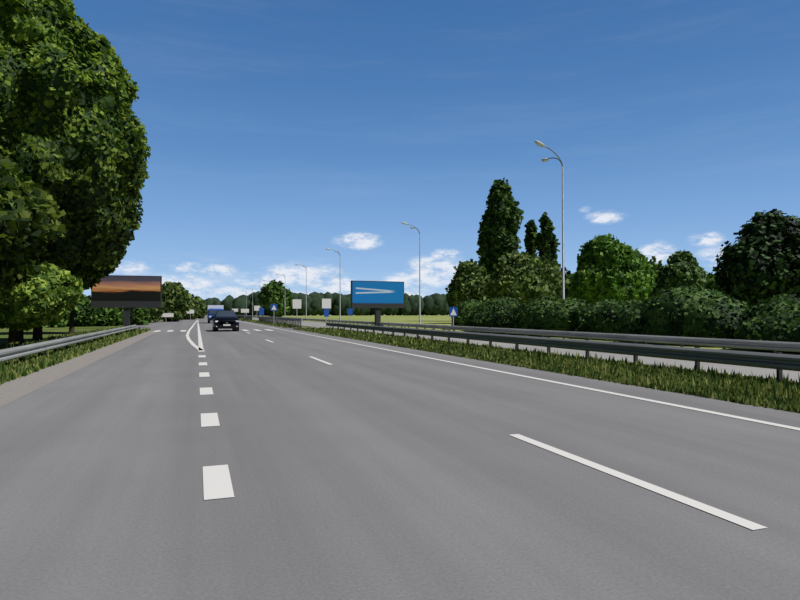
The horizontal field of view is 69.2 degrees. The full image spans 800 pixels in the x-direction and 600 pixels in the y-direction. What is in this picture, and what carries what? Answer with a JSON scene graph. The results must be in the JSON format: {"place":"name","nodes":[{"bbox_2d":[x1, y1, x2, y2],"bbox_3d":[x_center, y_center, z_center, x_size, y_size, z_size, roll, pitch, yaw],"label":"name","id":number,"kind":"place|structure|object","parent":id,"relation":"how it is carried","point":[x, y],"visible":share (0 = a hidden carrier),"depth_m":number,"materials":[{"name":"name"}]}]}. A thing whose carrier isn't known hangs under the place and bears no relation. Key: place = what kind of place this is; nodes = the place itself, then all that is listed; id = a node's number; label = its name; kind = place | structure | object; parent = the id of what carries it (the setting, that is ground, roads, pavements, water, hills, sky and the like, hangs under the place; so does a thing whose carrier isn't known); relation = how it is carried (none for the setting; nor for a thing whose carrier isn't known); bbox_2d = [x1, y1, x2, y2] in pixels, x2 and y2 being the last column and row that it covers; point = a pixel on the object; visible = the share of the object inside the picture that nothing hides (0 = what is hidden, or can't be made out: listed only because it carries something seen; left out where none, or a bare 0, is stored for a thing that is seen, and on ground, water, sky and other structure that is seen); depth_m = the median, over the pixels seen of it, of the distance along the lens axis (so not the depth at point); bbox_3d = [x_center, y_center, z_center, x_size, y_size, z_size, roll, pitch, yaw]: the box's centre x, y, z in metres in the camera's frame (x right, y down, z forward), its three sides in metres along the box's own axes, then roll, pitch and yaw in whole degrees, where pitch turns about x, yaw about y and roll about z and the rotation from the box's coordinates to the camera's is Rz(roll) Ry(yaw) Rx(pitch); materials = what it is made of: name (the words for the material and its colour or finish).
{"place":"outdoors","nodes":[
{"label":"outdoors","id":0,"kind":"place"},
{"bbox_2d":[0,315,799,599],"bbox_3d":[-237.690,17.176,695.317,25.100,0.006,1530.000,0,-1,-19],"label":"road","id":1,"kind":"structure","parent":0,"point":[198,459],"depth_m":4.91,"materials":[{"name":"grey asphalt"}]},
{"bbox_2d":[207,305,223,322],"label":"truck","id":2,"kind":"object","parent":1,"relation":"on","point":[212,310],"visible":0.53,"depth_m":80.30,"materials":[{"name":"blue"}]},
{"bbox_2d":[211,310,240,331],"bbox_3d":[-13.850,1.629,46.048,2.220,1.732,4.507,0,-1,-19],"label":"car","id":3,"kind":"object","parent":1,"relation":"on","point":[225,319],"visible":1,"depth_m":44.25,"materials":[{"name":"black paint"}]},
{"bbox_2d":[0,315,799,404],"bbox_3d":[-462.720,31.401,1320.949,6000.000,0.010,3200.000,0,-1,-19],"label":"ground","id":4,"kind":"structure","parent":0,"point":[409,319],"depth_m":57.86,"materials":[{"name":"green plant"}]},
{"bbox_2d":[0,157,64,289],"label":"tree","id":5,"kind":"object","parent":4,"relation":"on","point":[31,222],"visible":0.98,"depth_m":20.03,"materials":[{"name":"green plant"}]},
{"bbox_2d":[32,326,42,340],"bbox_3d":[-17.313,-3.491,27.689,6.379,11.636,6.399,0,-1,-19],"label":"tree","id":6,"kind":"object","parent":4,"relation":"on","point":[37,334],"depth_m":27.31,"materials":[{"name":"brown plant"}]},
{"bbox_2d":[0,261,84,344],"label":"tree","id":7,"kind":"object","parent":4,"relation":"on","point":[49,295],"visible":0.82,"depth_m":21.09,"materials":[{"name":"green plant"}]},
{"bbox_2d":[42,312,68,327],"bbox_3d":[-34.966,1.188,58.050,4.352,4.030,3.894,0,-1,-19],"label":"bush","id":8,"kind":"object","parent":4,"relation":"on","point":[62,321],"visible":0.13,"depth_m":57.58,"materials":[{"name":"green plant"}]},
{"bbox_2d":[0,324,136,362],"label":"guardrail","id":9,"kind":"object","parent":4,"relation":"on","point":[20,352],"visible":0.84,"depth_m":18.83,"materials":[{"name":"metal"}]},
{"bbox_2d":[0,0,150,343],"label":"tree","id":10,"kind":"object","parent":4,"relation":"on","point":[74,137],"visible":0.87,"depth_m":24.25,"materials":[{"name":"green plant"}]},
{"bbox_2d":[67,295,103,326],"bbox_3d":[-33.963,1.473,61.971,4.150,4.122,4.116,0,-1,-19],"label":"bush","id":11,"kind":"object","parent":4,"relation":"on","point":[86,314],"visible":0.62,"depth_m":61.24,"materials":[{"name":"green plant"}]},
{"bbox_2d":[63,251,125,333],"bbox_3d":[-22.609,-2.220,39.955,6.808,9.652,7.066,0,-1,-19],"label":"tree","id":12,"kind":"object","parent":4,"relation":"on","point":[91,275],"visible":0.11,"depth_m":39.39,"materials":[{"name":"green plant"}]},
{"bbox_2d":[92,308,123,325],"bbox_3d":[-32.113,1.599,63.969,3.561,3.919,3.471,1,-2,-32],"label":"bush","id":13,"kind":"object","parent":4,"relation":"on","point":[112,317],"visible":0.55,"depth_m":63.08,"materials":[{"name":"green plant"}]},
{"bbox_2d":[91,275,161,326],"bbox_3d":[-26.001,0.164,55.252,6.110,4.980,1.000,0,-1,-15],"label":"billboard","id":14,"kind":"object","parent":4,"relation":"on","point":[126,292],"visible":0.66,"depth_m":55.02,"materials":[{"name":"multicoloured metal"}]},
{"bbox_2d":[123,308,150,324],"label":"bush","id":15,"kind":"object","parent":4,"relation":"on","point":[139,316],"visible":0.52,"depth_m":67.08,"materials":[{"name":"green plant"}]},
{"bbox_2d":[148,301,165,322],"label":"tree","id":16,"kind":"object","parent":4,"relation":"on","point":[156,315],"visible":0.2,"depth_m":84.55,"materials":[{"name":"green plant"}]},
{"bbox_2d":[163,313,173,316],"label":"road sign","id":17,"kind":"object","parent":4,"relation":"on","point":[168,315],"visible":0.64,"depth_m":90.10,"materials":[{"name":"metal"}]},
{"bbox_2d":[161,281,191,321],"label":"tree","id":18,"kind":"object","parent":4,"relation":"on","point":[176,298],"visible":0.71,"depth_m":93.62,"materials":[{"name":"green plant"}]},
{"bbox_2d":[187,309,193,320],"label":"road sign","id":19,"kind":"object","parent":4,"relation":"on","point":[191,312],"visible":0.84,"depth_m":109.98,"materials":[{"name":"metal"}]},
{"bbox_2d":[182,294,200,319],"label":"tree","id":20,"kind":"object","parent":4,"relation":"on","point":[195,306],"visible":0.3,"depth_m":124.62,"materials":[{"name":"green plant"}]},
{"bbox_2d":[194,296,206,318],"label":"tree","id":21,"kind":"object","parent":4,"relation":"on","point":[203,312],"visible":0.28,"depth_m":149.15,"materials":[{"name":"green plant"}]},
{"bbox_2d":[236,315,252,319],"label":"guardrail","id":22,"kind":"object","parent":4,"relation":"on","point":[246,316],"visible":0.64,"depth_m":122.10,"materials":[{"name":"metal"}]},
{"bbox_2d":[241,309,248,312],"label":"road sign","id":23,"kind":"object","parent":4,"relation":"on","point":[244,310],"visible":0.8,"depth_m":119.98,"materials":[{"name":"metal"}]},
{"bbox_2d":[259,308,263,315],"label":"road sign","id":24,"kind":"object","parent":4,"relation":"on","point":[261,311],"visible":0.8,"depth_m":99.98,"materials":[{"name":"metal"}]},
{"bbox_2d":[271,304,276,310],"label":"pedestrian crossing sign","id":25,"kind":"object","parent":4,"relation":"on","point":[273,307],"visible":0.8,"depth_m":66.00,"materials":[{"name":"metal"}]},
{"bbox_2d":[258,279,293,316],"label":"tree","id":26,"kind":"object","parent":4,"relation":"on","point":[278,293],"visible":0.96,"depth_m":167.94,"materials":[{"name":"green plant"}]},
{"bbox_2d":[257,316,302,327],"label":"guardrail","id":27,"kind":"object","parent":4,"relation":"on","point":[269,319],"visible":0.83,"depth_m":65.59,"materials":[{"name":"metal"}]},
{"bbox_2d":[123,291,448,315],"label":"distant trees","id":28,"kind":"object","parent":4,"relation":"on","point":[432,304],"visible":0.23,"depth_m":336.55,"materials":[{"name":"green plant"}]},
{"bbox_2d":[293,299,300,308],"bbox_3d":[-10.668,1.312,60.021,0.900,2.900,0.075,0,-1,-19],"label":"road sign","id":29,"kind":"object","parent":4,"relation":"on","point":[296,303],"visible":0.8,"depth_m":60.01,"materials":[{"name":"metal"}]},
{"bbox_2d":[295,264,306,317],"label":"street lamp","id":30,"kind":"object","parent":4,"relation":"on","point":[306,289],"visible":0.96,"depth_m":125.37,"materials":[{"name":"metal"}]},
{"bbox_2d":[322,299,330,326],"bbox_3d":[-7.616,1.312,60.021,0.950,2.900,0.075,0,-1,-19],"label":"road sign","id":31,"kind":"object","parent":4,"relation":"on","point":[326,303],"visible":1,"depth_m":59.99,"materials":[{"name":"metal"}]},
{"bbox_2d":[326,248,340,319],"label":"street lamp","id":32,"kind":"object","parent":4,"relation":"on","point":[340,288],"visible":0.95,"depth_m":95.70,"materials":[{"name":"metal"}]},
{"bbox_2d":[347,309,352,314],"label":"road sign","id":33,"kind":"object","parent":4,"relation":"on","point":[349,311],"visible":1,"depth_m":74.98,"materials":[{"name":"metal"}]},
{"bbox_2d":[351,281,404,325],"bbox_3d":[-2.397,0.397,62.237,6.010,4.830,1.000,1,-1,-23],"label":"billboard","id":34,"kind":"object","parent":4,"relation":"on","point":[377,295],"visible":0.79,"depth_m":61.96,"materials":[{"name":"blue metal"}]},
{"bbox_2d":[0,318,799,412],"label":"grass","id":35,"kind":"structure","parent":4,"relation":"on","point":[770,392],"depth_m":14.24,"materials":[{"name":"green plant"}]},
{"bbox_2d":[401,222,420,323],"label":"street lamp","id":36,"kind":"object","parent":4,"relation":"on","point":[413,227],"visible":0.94,"depth_m":68.62,"materials":[{"name":"metal"}]},
{"bbox_2d":[449,307,457,324],"bbox_3d":[4.138,1.472,45.014,0.700,1.900,0.075,0,-1,-19],"label":"pedestrian crossing sign","id":37,"kind":"object","parent":4,"relation":"on","point":[453,312],"visible":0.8,"depth_m":44.98,"materials":[{"name":"metal"}]},
{"bbox_2d":[443,258,489,308],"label":"tree","id":38,"kind":"object","parent":4,"relation":"on","point":[468,281],"visible":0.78,"depth_m":78.09,"materials":[{"name":"green plant"}]},
{"bbox_2d":[475,177,525,276],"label":"poplar tree","id":39,"kind":"object","parent":4,"relation":"on","point":[499,228],"visible":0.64,"depth_m":98.21,"materials":[{"name":"green plant"}]},
{"bbox_2d":[484,251,566,304],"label":"tree","id":40,"kind":"object","parent":4,"relation":"on","point":[521,277],"visible":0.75,"depth_m":69.35,"materials":[{"name":"green plant"}]},
{"bbox_2d":[253,316,799,352],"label":"guardrail","id":41,"kind":"object","parent":4,"relation":"on","point":[774,346],"visible":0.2,"depth_m":26.16,"materials":[{"name":"metal"}]},
{"bbox_2d":[524,220,538,257],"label":"poplar tree","id":42,"kind":"object","parent":4,"relation":"on","point":[531,231],"visible":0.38,"depth_m":107.69,"materials":[{"name":"green plant"}]},
{"bbox_2d":[532,213,560,269],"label":"poplar tree","id":43,"kind":"object","parent":4,"relation":"on","point":[545,242],"visible":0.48,"depth_m":103.43,"materials":[{"name":"green plant"}]},
{"bbox_2d":[534,140,564,299],"bbox_3d":[9.804,-3.744,37.309,1.758,11.978,4.754,0,-1,19],"label":"street lamp","id":44,"kind":"object","parent":4,"relation":"on","point":[539,143],"visible":0.88,"depth_m":37.03,"materials":[{"name":"metal"}]},
{"bbox_2d":[326,322,799,380],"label":"guardrail","id":45,"kind":"object","parent":4,"relation":"on","point":[779,362],"visible":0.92,"depth_m":15.27,"materials":[{"name":"metal"}]},
{"bbox_2d":[557,267,572,301],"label":"tree","id":46,"kind":"object","parent":4,"relation":"on","point":[568,278],"visible":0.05,"depth_m":89.36,"materials":[{"name":"green plant"}]},
{"bbox_2d":[567,233,657,304],"bbox_3d":[18.930,-1.585,52.336,7.850,8.944,7.422,-1,-2,43],"label":"tree","id":47,"kind":"object","parent":4,"relation":"on","point":[609,267],"visible":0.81,"depth_m":50.14,"materials":[{"name":"green plant"}]},
{"bbox_2d":[451,284,799,353],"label":"roadside bushes","id":48,"kind":"object","parent":4,"relation":"on","point":[693,311],"visible":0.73,"depth_m":27.09,"materials":[{"name":"green plant"}]},
{"bbox_2d":[647,256,661,296],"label":"tree","id":49,"kind":"object","parent":4,"relation":"on","point":[652,264],"visible":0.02,"depth_m":69.48,"materials":[{"name":"green plant"}]},
{"bbox_2d":[651,249,707,296],"bbox_3d":[28.052,-1.035,58.228,5.475,8.112,6.075,0,-1,-19],"label":"tree","id":50,"kind":"object","parent":4,"relation":"on","point":[682,267],"visible":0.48,"depth_m":56.93,"materials":[{"name":"green plant"}]},
{"bbox_2d":[705,267,719,291],"bbox_3d":[32.622,-0.207,59.667,6.349,6.521,5.801,0,-1,-19],"label":"tree","id":51,"kind":"object","parent":4,"relation":"on","point":[709,279],"visible":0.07,"depth_m":59.05,"materials":[{"name":"green plant"}]},
{"bbox_2d":[712,208,799,306],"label":"tree","id":52,"kind":"object","parent":4,"relation":"on","point":[761,257],"visible":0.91,"depth_m":35.07,"materials":[{"name":"green plant"}]},
{"bbox_2d":[70,0,799,300],"bbox_3d":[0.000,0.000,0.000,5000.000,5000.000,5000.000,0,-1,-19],"label":"sky","id":53,"kind":"structure","parent":0,"point":[285,136],"depth_m":2279.99,"materials":[{"name":"blue"}]}
]}

